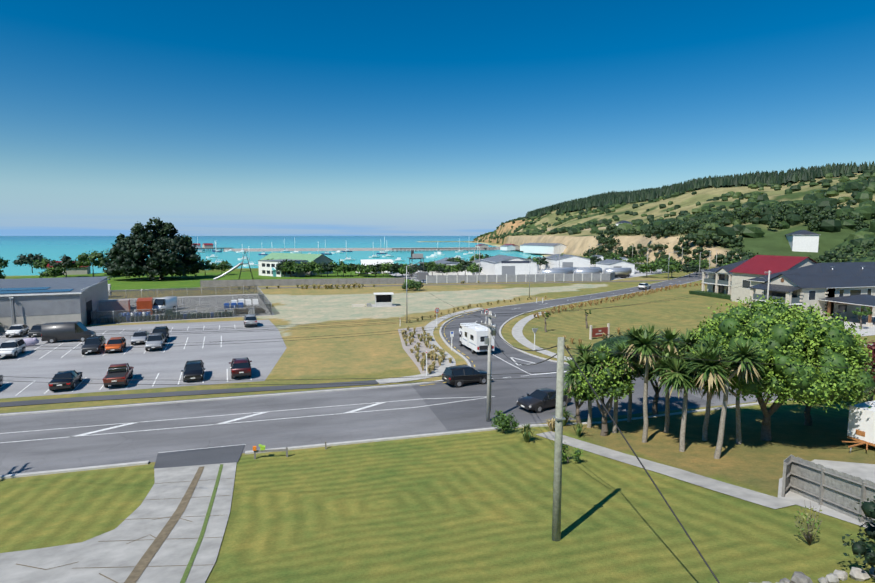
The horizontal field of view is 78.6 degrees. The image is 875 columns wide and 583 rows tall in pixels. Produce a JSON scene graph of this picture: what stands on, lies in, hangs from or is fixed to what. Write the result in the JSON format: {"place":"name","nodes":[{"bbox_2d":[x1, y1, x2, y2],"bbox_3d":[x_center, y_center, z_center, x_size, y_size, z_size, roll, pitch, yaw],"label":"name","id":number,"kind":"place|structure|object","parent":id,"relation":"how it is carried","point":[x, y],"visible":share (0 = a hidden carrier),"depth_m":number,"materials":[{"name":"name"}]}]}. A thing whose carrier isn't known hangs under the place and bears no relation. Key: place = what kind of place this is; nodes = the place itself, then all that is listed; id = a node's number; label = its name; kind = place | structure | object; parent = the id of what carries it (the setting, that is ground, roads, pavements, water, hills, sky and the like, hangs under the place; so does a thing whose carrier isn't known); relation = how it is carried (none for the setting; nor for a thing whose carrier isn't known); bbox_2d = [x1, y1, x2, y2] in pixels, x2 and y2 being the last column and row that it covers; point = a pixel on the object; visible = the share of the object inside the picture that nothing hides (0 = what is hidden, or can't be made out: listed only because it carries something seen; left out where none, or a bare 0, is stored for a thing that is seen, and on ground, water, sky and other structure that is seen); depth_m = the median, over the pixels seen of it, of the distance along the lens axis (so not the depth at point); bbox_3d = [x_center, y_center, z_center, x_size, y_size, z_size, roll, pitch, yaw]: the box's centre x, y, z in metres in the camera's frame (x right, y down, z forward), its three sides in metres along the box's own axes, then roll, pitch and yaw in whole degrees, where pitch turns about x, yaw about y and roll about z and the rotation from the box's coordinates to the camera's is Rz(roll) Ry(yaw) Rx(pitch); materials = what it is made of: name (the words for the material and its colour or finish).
{"place":"outdoors","nodes":[
{"label":"outdoors","id":0,"kind":"place"},
{"bbox_2d":[0,320,286,398],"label":"parking lot","id":1,"kind":"structure","parent":0,"point":[169,363],"depth_m":63.19,"materials":[{"name":"asphalt"}]},
{"bbox_2d":[0,339,25,356],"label":"car","id":2,"kind":"object","parent":1,"relation":"on","point":[17,346],"visible":0.92,"depth_m":63.97,"materials":[{"name":"white paint"}]},
{"bbox_2d":[5,324,28,336],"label":"white hatchback","id":3,"kind":"object","parent":1,"relation":"on","point":[20,329],"visible":0.92,"depth_m":76.89,"materials":[{"name":"white paint"}]},
{"bbox_2d":[23,338,38,345],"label":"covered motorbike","id":4,"kind":"object","parent":1,"relation":"on","point":[31,341],"visible":0.83,"depth_m":70.04,"materials":[{"name":"purple"}]},
{"bbox_2d":[28,324,41,336],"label":"car","id":5,"kind":"object","parent":1,"relation":"on","point":[35,329],"visible":0.56,"depth_m":76.40,"materials":[{"name":"grey paint"}]},
{"bbox_2d":[48,370,82,390],"bbox_3d":[-35.721,8.383,51.457,2.260,1.453,4.760,-2,6,-22],"label":"car","id":6,"kind":"object","parent":1,"relation":"on","point":[65,383],"visible":0.96,"depth_m":50.17,"materials":[{"name":"black paint"}]},
{"bbox_2d":[41,321,95,342],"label":"van","id":7,"kind":"object","parent":1,"relation":"on","point":[72,328],"visible":0.92,"depth_m":72.43,"materials":[{"name":"grey paint"}]},
{"bbox_2d":[81,336,105,353],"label":"car","id":8,"kind":"object","parent":1,"relation":"on","point":[92,343],"visible":0.9,"depth_m":65.80,"materials":[{"name":"grey paint"}]},
{"bbox_2d":[104,337,125,352],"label":"car","id":9,"kind":"object","parent":1,"relation":"on","point":[118,343],"visible":0.96,"depth_m":66.60,"materials":[{"name":"orange paint"}]},
{"bbox_2d":[103,363,133,387],"bbox_3d":[-31.405,8.100,52.713,2.280,1.756,5.310,-2,6,-22],"label":"pickup truck","id":10,"kind":"object","parent":1,"relation":"on","point":[120,371],"visible":0.98,"depth_m":51.86,"materials":[{"name":"brown paint"}]},
{"bbox_2d":[130,331,149,344],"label":"silver sedan","id":11,"kind":"object","parent":1,"relation":"on","point":[140,337],"visible":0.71,"depth_m":71.31,"materials":[{"name":"grey paint"}]},
{"bbox_2d":[144,332,164,350],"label":"car","id":12,"kind":"object","parent":1,"relation":"on","point":[156,340],"visible":0.96,"depth_m":67.81,"materials":[{"name":"grey paint"}]},
{"bbox_2d":[152,326,168,341],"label":"dark suv","id":13,"kind":"object","parent":1,"relation":"on","point":[156,330],"visible":0.58,"depth_m":73.36,"materials":[{"name":"black paint"}]},
{"bbox_2d":[181,360,204,381],"bbox_3d":[-24.844,8.047,54.503,2.220,1.491,4.210,-2,6,-22],"label":"car","id":14,"kind":"object","parent":1,"relation":"on","point":[194,369],"visible":1,"depth_m":53.54,"materials":[{"name":"black paint"}]},
{"bbox_2d":[229,357,251,377],"bbox_3d":[-20.528,7.771,55.760,2.300,1.780,4.710,-2,6,-22],"label":"maroon suv","id":15,"kind":"object","parent":1,"relation":"on","point":[240,366],"visible":1,"depth_m":53.85,"materials":[{"name":"red paint"}]},
{"bbox_2d":[242,314,256,326],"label":"car","id":16,"kind":"object","parent":1,"relation":"on","point":[250,319],"visible":1,"depth_m":84.33,"materials":[{"name":"grey paint"}]},
{"bbox_2d":[0,283,669,452],"bbox_3d":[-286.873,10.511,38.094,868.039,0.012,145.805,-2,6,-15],"label":"road markings","id":17,"kind":"object","parent":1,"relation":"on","point":[257,413],"visible":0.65,"depth_m":44.55,"materials":[{"name":"white paint"}]},
{"bbox_2d":[0,236,544,275],"bbox_3d":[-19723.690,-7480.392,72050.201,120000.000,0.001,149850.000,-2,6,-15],"label":"sea water","id":18,"kind":"structure","parent":0,"point":[12,248],"depth_m":811.03,"materials":[{"name":"liquid"}]},
{"bbox_2d":[223,247,499,251],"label":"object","id":19,"kind":"object","parent":18,"relation":"in","point":[332,249],"visible":0.71,"depth_m":576.03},
{"bbox_2d":[392,247,493,251],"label":"wharf","id":20,"kind":"structure","parent":18,"relation":"on","point":[427,249],"depth_m":552.12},
{"bbox_2d":[0,374,755,474],"bbox_3d":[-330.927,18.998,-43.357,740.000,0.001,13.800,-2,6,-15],"label":"road","id":21,"kind":"structure","parent":0,"point":[67,452],"depth_m":40.62,"materials":[{"name":"asphalt"}]},
{"bbox_2d":[0,241,874,582],"bbox_3d":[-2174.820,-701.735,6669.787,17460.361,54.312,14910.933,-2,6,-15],"label":"ground","id":22,"kind":"structure","parent":0,"point":[468,507],"depth_m":28.61,"materials":[{"name":"plant"}]},
{"bbox_2d":[0,276,109,331],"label":"warehouse building","id":23,"kind":"structure","parent":22,"relation":"on","point":[30,302],"depth_m":83.41,"materials":[{"name":"grey"}]},
{"bbox_2d":[47,261,91,274],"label":"building","id":24,"kind":"structure","parent":22,"relation":"on","point":[78,271],"depth_m":200.27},
{"bbox_2d":[0,445,244,582],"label":"driveway paving","id":25,"kind":"structure","parent":22,"relation":"on","point":[171,528],"depth_m":22.68,"materials":[{"name":"concrete"}]},
{"bbox_2d":[101,217,206,279],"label":"macrocarpa tree","id":26,"kind":"object","parent":22,"relation":"on","point":[128,256],"visible":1,"depth_m":171.99,"materials":[{"name":"green plant"}]},
{"bbox_2d":[88,294,273,324],"bbox_3d":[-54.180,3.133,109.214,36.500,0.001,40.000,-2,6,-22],"label":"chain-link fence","id":27,"kind":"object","parent":22,"relation":"on","point":[263,305],"depth_m":111.31,"materials":[{"name":"metal"}]},
{"bbox_2d":[99,299,129,315],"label":"cream container","id":28,"kind":"object","parent":27,"relation":"on","point":[113,305],"visible":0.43,"depth_m":97.78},
{"bbox_2d":[136,297,152,314],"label":"orange container","id":29,"kind":"object","parent":27,"relation":"on","point":[144,303],"visible":0.64,"depth_m":97.71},
{"bbox_2d":[96,311,232,323],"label":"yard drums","id":30,"kind":"object","parent":27,"relation":"on","point":[149,316],"depth_m":92.55,"materials":[{"name":"plastic"}]},
{"bbox_2d":[152,296,177,311],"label":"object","id":31,"kind":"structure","parent":27,"relation":"on","point":[168,302],"depth_m":101.69,"materials":[{"name":"white paint"}]},
{"bbox_2d":[91,285,271,323],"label":"yard fence","id":32,"kind":"object","parent":27,"relation":"on","point":[249,309],"visible":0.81,"depth_m":97.82,"materials":[{"name":"metal"}]},
{"bbox_2d":[181,299,258,318],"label":"yard totes and pallets","id":33,"kind":"object","parent":27,"relation":"on","point":[241,302],"visible":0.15,"depth_m":108.22,"materials":[{"name":"white"}]},
{"bbox_2d":[213,252,253,279],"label":"playground slide tower","id":34,"kind":"structure","parent":22,"relation":"on","point":[229,271],"depth_m":175.58,"materials":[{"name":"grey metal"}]},
{"bbox_2d":[272,267,304,276],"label":"playground huts","id":35,"kind":"object","parent":22,"relation":"on","point":[301,274],"visible":0.29,"depth_m":188.96,"materials":[{"name":"teal"}]},
{"bbox_2d":[253,441,326,458],"bbox_3d":[-9.637,10.350,35.165,4.741,0.989,0.705,-2,6,-21],"label":"rail marker","id":36,"kind":"object","parent":22,"relation":"on","point":[262,448],"visible":0.85,"depth_m":34.63,"materials":[{"name":"orange"}]},
{"bbox_2d":[0,308,581,406],"bbox_3d":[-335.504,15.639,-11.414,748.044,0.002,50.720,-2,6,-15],"label":"footpaths","id":37,"kind":"structure","parent":22,"relation":"on","point":[517,333],"depth_m":51.64,"materials":[{"name":"concrete"}]},
{"bbox_2d":[257,253,332,276],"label":"building","id":38,"kind":"structure","parent":22,"relation":"on","point":[265,265],"depth_m":199.23,"materials":[{"name":"concrete"}]},
{"bbox_2d":[200,278,404,286],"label":"fence","id":39,"kind":"object","parent":22,"relation":"on","point":[262,282],"visible":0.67,"depth_m":156.04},
{"bbox_2d":[239,279,478,290],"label":"shrubs","id":40,"kind":"object","parent":22,"relation":"on","point":[412,284],"visible":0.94,"depth_m":145.53,"materials":[{"name":"green plant"}]},
{"bbox_2d":[0,250,737,278],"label":"trees","id":41,"kind":"object","parent":22,"relation":"on","point":[36,261],"visible":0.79,"depth_m":188.15,"materials":[{"name":"green plant"}]},
{"bbox_2d":[360,259,393,273],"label":"building","id":42,"kind":"structure","parent":22,"relation":"on","point":[368,261],"depth_m":211.00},
{"bbox_2d":[371,292,396,307],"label":"information kiosk","id":43,"kind":"object","parent":22,"relation":"on","point":[383,299],"visible":0.98,"depth_m":109.74,"materials":[{"name":"concrete"}]},
{"bbox_2d":[112,279,699,290],"bbox_3d":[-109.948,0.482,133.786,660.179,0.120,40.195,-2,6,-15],"label":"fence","id":44,"kind":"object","parent":22,"relation":"on","point":[437,284],"depth_m":159.01,"materials":[{"name":"grey metal"}]},
{"bbox_2d":[406,262,423,321],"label":"street light","id":45,"kind":"object","parent":22,"relation":"on","point":[406,292],"visible":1,"depth_m":88.16,"materials":[{"name":"metal"}]},
{"bbox_2d":[398,327,439,378],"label":"planting bed gravel","id":46,"kind":"structure","parent":22,"relation":"on","point":[423,348],"depth_m":68.09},
{"bbox_2d":[409,250,428,281],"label":"rail gantry tower","id":47,"kind":"structure","parent":22,"relation":"on","point":[421,275],"depth_m":166.93,"materials":[{"name":"grey metal"}]},
{"bbox_2d":[0,273,872,478],"bbox_3d":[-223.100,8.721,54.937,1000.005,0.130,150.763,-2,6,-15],"label":"kerbs","id":48,"kind":"structure","parent":22,"relation":"on","point":[252,451],"depth_m":43.65,"materials":[{"name":"concrete"}]},
{"bbox_2d":[401,296,546,373],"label":"roadside plants","id":49,"kind":"object","parent":22,"relation":"on","point":[431,354],"visible":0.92,"depth_m":68.60,"materials":[{"name":"plant"}]},
{"bbox_2d":[481,311,495,421],"bbox_3d":[4.105,5.978,41.344,0.940,9.002,2.184,-2,6,-15],"label":"utility pole","id":50,"kind":"object","parent":22,"relation":"on","point":[487,340],"visible":0.96,"depth_m":41.20,"materials":[{"name":"concrete"}]},
{"bbox_2d":[491,410,519,432],"bbox_3d":[4.923,9.620,39.337,2.064,1.679,2.108,-2,6,-15],"label":"shrub","id":51,"kind":"object","parent":22,"relation":"on","point":[503,422],"visible":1,"depth_m":38.81,"materials":[{"name":"green plant"}]},
{"bbox_2d":[500,245,514,249],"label":"white shed","id":52,"kind":"structure","parent":22,"relation":"on","point":[507,247],"depth_m":537.16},
{"bbox_2d":[481,255,537,274],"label":"white shed","id":53,"kind":"structure","parent":22,"relation":"on","point":[501,265],"depth_m":188.03,"materials":[{"name":"grey"}]},
{"bbox_2d":[426,272,615,283],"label":"fence","id":54,"kind":"object","parent":22,"relation":"on","point":[496,278],"visible":1,"depth_m":167.34,"materials":[{"name":"metal"}]},
{"bbox_2d":[523,243,566,253],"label":"long shed","id":55,"kind":"object","parent":22,"relation":"on","point":[549,248],"visible":0.84,"depth_m":434.27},
{"bbox_2d":[514,388,588,441],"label":"bushes","id":56,"kind":"object","parent":22,"relation":"on","point":[527,432],"visible":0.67,"depth_m":37.74,"materials":[{"name":"green plant"}]},
{"bbox_2d":[562,442,582,463],"bbox_3d":[7.645,9.636,31.796,1.719,1.292,1.568,-2,6,-15],"label":"path shrub","id":57,"kind":"object","parent":22,"relation":"on","point":[577,454],"visible":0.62,"depth_m":31.60,"materials":[{"name":"green plant"}]},
{"bbox_2d":[563,369,594,424],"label":"tree","id":58,"kind":"object","parent":22,"relation":"on","point":[577,394],"visible":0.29,"depth_m":40.23,"materials":[{"name":"green plant"}]},
{"bbox_2d":[564,342,603,427],"bbox_3d":[11.275,7.147,39.680,4.321,6.543,4.469,5,7,38],"label":"cabbage tree","id":59,"kind":"object","parent":22,"relation":"on","point":[584,357],"visible":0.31,"depth_m":39.19,"materials":[{"name":"green plant"}]},
{"bbox_2d":[589,323,609,339],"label":"sign","id":60,"kind":"object","parent":22,"relation":"on","point":[595,332],"visible":0.92,"depth_m":75.30,"materials":[{"name":"wood"}]},
{"bbox_2d":[572,346,635,435],"bbox_3d":[11.743,7.123,37.470,4.398,6.718,4.202,-2,6,-15],"label":"tree","id":61,"kind":"object","parent":22,"relation":"on","point":[601,386],"visible":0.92,"depth_m":36.48,"materials":[{"name":"green plant"}]},
{"bbox_2d":[589,339,643,432],"bbox_3d":[12.737,6.783,38.104,4.026,7.176,4.920,-2,6,-15],"label":"cabbage tree","id":62,"kind":"object","parent":22,"relation":"on","point":[620,349],"visible":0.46,"depth_m":37.13,"materials":[{"name":"green plant"}]},
{"bbox_2d":[532,283,706,347],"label":"roadside plants","id":63,"kind":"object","parent":22,"relation":"on","point":[612,300],"depth_m":113.97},
{"bbox_2d":[592,330,662,353],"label":"tree","id":64,"kind":"object","parent":22,"relation":"on","point":[609,341],"visible":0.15,"depth_m":66.03,"materials":[{"name":"green plant"}]},
{"bbox_2d":[552,337,719,582],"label":"power pole","id":65,"kind":"object","parent":22,"relation":"on","point":[558,417],"depth_m":20.23,"materials":[{"name":"grey wood"}]},
{"bbox_2d":[627,350,654,421],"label":"cabbage tree","id":66,"kind":"object","parent":22,"relation":"on","point":[629,410],"visible":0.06,"depth_m":41.12,"materials":[{"name":"green plant"}]},
{"bbox_2d":[620,324,690,442],"bbox_3d":[14.019,6.242,35.050,4.475,8.231,4.697,-2,6,-15],"label":"cabbage tree","id":67,"kind":"object","parent":22,"relation":"on","point":[642,342],"visible":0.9,"depth_m":34.61,"materials":[{"name":"green plant"}]},
{"bbox_2d":[632,338,680,414],"bbox_3d":[17.641,6.965,42.884,4.772,6.577,5.311,-4,7,-34],"label":"tree","id":68,"kind":"object","parent":22,"relation":"on","point":[655,400],"visible":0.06,"depth_m":42.84,"materials":[{"name":"green plant"}]},
{"bbox_2d":[638,328,699,432],"bbox_3d":[16.172,6.306,37.212,4.723,8.040,4.959,-3,7,-27],"label":"cabbage tree","id":69,"kind":"object","parent":22,"relation":"on","point":[686,338],"visible":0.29,"depth_m":36.29,"materials":[{"name":"green plant"}]},
{"bbox_2d":[647,346,711,451],"bbox_3d":[15.346,6.649,33.478,4.836,7.010,4.236,-2,6,-15],"label":"cabbage tree","id":70,"kind":"object","parent":22,"relation":"on","point":[678,380],"visible":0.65,"depth_m":32.45,"materials":[{"name":"green plant"}]},
{"bbox_2d":[697,384,710,440],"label":"cabbage tree","id":71,"kind":"object","parent":22,"relation":"on","point":[705,425],"visible":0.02,"depth_m":35.58,"materials":[{"name":"brown plant"}]},
{"bbox_2d":[536,431,874,527],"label":"side footpath","id":72,"kind":"structure","parent":22,"relation":"on","point":[864,471],"depth_m":27.64,"materials":[{"name":"concrete"}]},
{"bbox_2d":[688,290,730,299],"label":"hotel hedges","id":73,"kind":"object","parent":22,"relation":"on","point":[718,295],"visible":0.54,"depth_m":127.04,"materials":[{"name":"green plant"}]},
{"bbox_2d":[700,380,741,443],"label":"cabbage tree","id":74,"kind":"object","parent":22,"relation":"on","point":[713,389],"visible":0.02,"depth_m":34.37,"materials":[{"name":"brown plant"}]},
{"bbox_2d":[682,334,768,458],"bbox_3d":[16.706,6.283,31.417,4.838,7.573,4.346,3,7,24],"label":"cabbage tree","id":75,"kind":"object","parent":22,"relation":"on","point":[706,366],"visible":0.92,"depth_m":30.57,"materials":[{"name":"green plant"}]},
{"bbox_2d":[583,201,874,266],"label":"hill scrub","id":76,"kind":"object","parent":22,"relation":"on","point":[812,216],"visible":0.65,"depth_m":285.99,"materials":[{"name":"plant"}]},
{"bbox_2d":[760,271,771,299],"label":"utility pole","id":77,"kind":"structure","parent":22,"relation":"on","point":[769,272],"depth_m":84.11,"materials":[{"name":"concrete"}]},
{"bbox_2d":[503,262,874,315],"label":"hotel wires","id":78,"kind":"object","parent":77,"relation":"attached to","point":[659,300],"visible":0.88,"depth_m":70.95,"materials":[{"name":"black"}]},
{"bbox_2d":[684,294,874,440],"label":"broadleaf tree","id":79,"kind":"object","parent":22,"relation":"on","point":[782,333],"visible":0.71,"depth_m":31.39,"materials":[{"name":"green plant"}]},
{"bbox_2d":[701,255,874,325],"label":"hotel building","id":80,"kind":"structure","parent":22,"relation":"on","point":[848,290],"depth_m":97.98,"materials":[{"name":"paint"}]},
{"bbox_2d":[794,500,822,545],"bbox_3d":[13.195,8.200,18.968,1.155,1.695,0.857,-5,8,-38],"label":"twiggy shrub","id":81,"kind":"object","parent":22,"relation":"on","point":[809,536],"visible":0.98,"depth_m":18.93,"materials":[{"name":"green plant"}]},
{"bbox_2d":[749,567,874,582],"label":"rocks","id":82,"kind":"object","parent":22,"relation":"on","point":[855,573],"depth_m":16.10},
{"bbox_2d":[781,454,874,526],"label":"paling fence","id":83,"kind":"object","parent":22,"relation":"on","point":[840,492],"visible":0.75,"depth_m":22.74,"materials":[{"name":"grey wood"}]},
{"bbox_2d":[790,347,874,425],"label":"broadleaf tree","id":84,"kind":"object","parent":22,"relation":"on","point":[808,418],"visible":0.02,"depth_m":38.62,"materials":[{"name":"green plant"}]},
{"bbox_2d":[842,400,874,452],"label":"caravan","id":85,"kind":"object","parent":22,"relation":"on","point":[861,425],"visible":0.98,"depth_m":32.08,"materials":[{"name":"metal"}]},
{"bbox_2d":[842,496,874,572],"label":"conifer shrub","id":86,"kind":"object","parent":22,"relation":"on","point":[859,548],"visible":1,"depth_m":16.29,"materials":[{"name":"green plant"}]},
{"bbox_2d":[852,306,872,328],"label":"tree","id":87,"kind":"object","parent":22,"relation":"on","point":[866,313],"visible":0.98,"depth_m":82.62,"materials":[{"name":"green plant"}]},
{"bbox_2d":[860,340,874,401],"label":"red leaf tree","id":88,"kind":"object","parent":22,"relation":"on","point":[870,347],"visible":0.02,"depth_m":39.82,"materials":[{"name":"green plant"}]},
{"bbox_3d":[-30.460,6.793,26.250,0.475,9.800,2.200,-2,6,-15],"label":"power pole","id":89,"kind":"object","parent":22,"relation":"on","visible":0},
{"bbox_2d":[0,280,874,384],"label":"overhead wires","id":90,"kind":"object","parent":89,"relation":"attached to","point":[339,337],"visible":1,"depth_m":29.71,"materials":[{"name":"black"}]},
{"bbox_2d":[0,0,874,235],"label":"sky","id":91,"kind":"structure","parent":0,"point":[200,117],"materials":[{"name":"blue"}]},
{"bbox_2d":[459,323,493,352],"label":"camper van","id":92,"kind":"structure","parent":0,"point":[473,336],"depth_m":65.39,"materials":[{"name":"white metal"}]},
{"bbox_2d":[389,266,666,282],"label":"industrial yard paving","id":93,"kind":"structure","parent":0,"point":[635,274],"depth_m":200.60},
{"bbox_2d":[426,261,471,274],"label":"white shed","id":94,"kind":"structure","parent":93,"relation":"on","point":[453,273],"depth_m":198.60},
{"bbox_2d":[543,254,589,268],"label":"white shed","id":95,"kind":"structure","parent":93,"relation":"on","point":[569,260],"depth_m":218.33,"materials":[{"name":"grey"}]},
{"bbox_2d":[540,267,631,277],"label":"tank trailers","id":96,"kind":"object","parent":93,"relation":"on","point":[623,273],"visible":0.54,"depth_m":181.95,"materials":[{"name":"silver metal"}]},
{"bbox_2d":[474,246,716,276],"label":"yard light poles","id":97,"kind":"object","parent":93,"relation":"on","point":[559,259],"visible":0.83,"depth_m":194.35,"materials":[{"name":"metal"}]},
{"bbox_2d":[595,259,634,273],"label":"white shed","id":98,"kind":"structure","parent":93,"relation":"on","point":[607,263],"depth_m":201.66,"materials":[{"name":"grey"}]},
{"bbox_2d":[412,372,713,429],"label":"junction road","id":99,"kind":"structure","parent":0,"point":[469,412],"depth_m":46.74,"materials":[{"name":"asphalt"}]},
{"bbox_2d":[442,364,491,386],"bbox_3d":[2.905,8.130,52.313,4.710,1.780,2.300,-3,7,-24],"label":"car","id":100,"kind":"object","parent":99,"relation":"on","point":[451,374],"visible":0.9,"depth_m":51.45,"materials":[{"name":"black paint"}]},
{"bbox_2d":[517,387,571,412],"bbox_3d":[9.024,9.042,45.122,4.760,1.453,2.260,-4,7,-31],"label":"sedan","id":101,"kind":"object","parent":99,"relation":"on","point":[538,400],"visible":0.85,"depth_m":44.33,"materials":[{"name":"grey paint"}]},
{"bbox_2d":[429,249,707,383],"bbox_3d":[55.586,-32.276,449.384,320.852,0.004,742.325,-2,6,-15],"label":"harbour road","id":102,"kind":"structure","parent":0,"point":[499,366],"depth_m":71.92,"materials":[{"name":"asphalt"}]},
{"bbox_2d":[471,172,874,266],"bbox_3d":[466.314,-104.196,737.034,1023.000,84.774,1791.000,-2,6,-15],"label":"headland hill","id":103,"kind":"structure","parent":0,"point":[771,241],"depth_m":443.60,"materials":[{"name":"plant"}]},
{"bbox_2d":[472,170,874,261],"bbox_3d":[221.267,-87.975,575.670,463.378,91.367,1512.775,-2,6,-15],"label":"hill scrub bushes","id":104,"kind":"object","parent":103,"relation":"on","point":[861,188],"visible":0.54,"depth_m":372.93,"materials":[{"name":"plant"}]},
{"bbox_2d":[525,160,874,217],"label":"forest","id":105,"kind":"object","parent":103,"relation":"on","point":[740,180],"visible":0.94,"depth_m":654.51,"materials":[{"name":"plant"}]},
{"bbox_2d":[786,230,819,251],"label":"hill house","id":106,"kind":"structure","parent":103,"relation":"on","point":[803,241],"depth_m":248.40,"materials":[{"name":"white"}]},
{"bbox_2d":[720,345,871,401],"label":"road","id":107,"kind":"structure","parent":0,"point":[753,398],"depth_m":48.23,"materials":[{"name":"asphalt"}]},
{"bbox_2d":[832,316,874,335],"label":"hotel forecourt paving","id":108,"kind":"structure","parent":0,"point":[870,330],"depth_m":86.33,"materials":[{"name":"concrete"}]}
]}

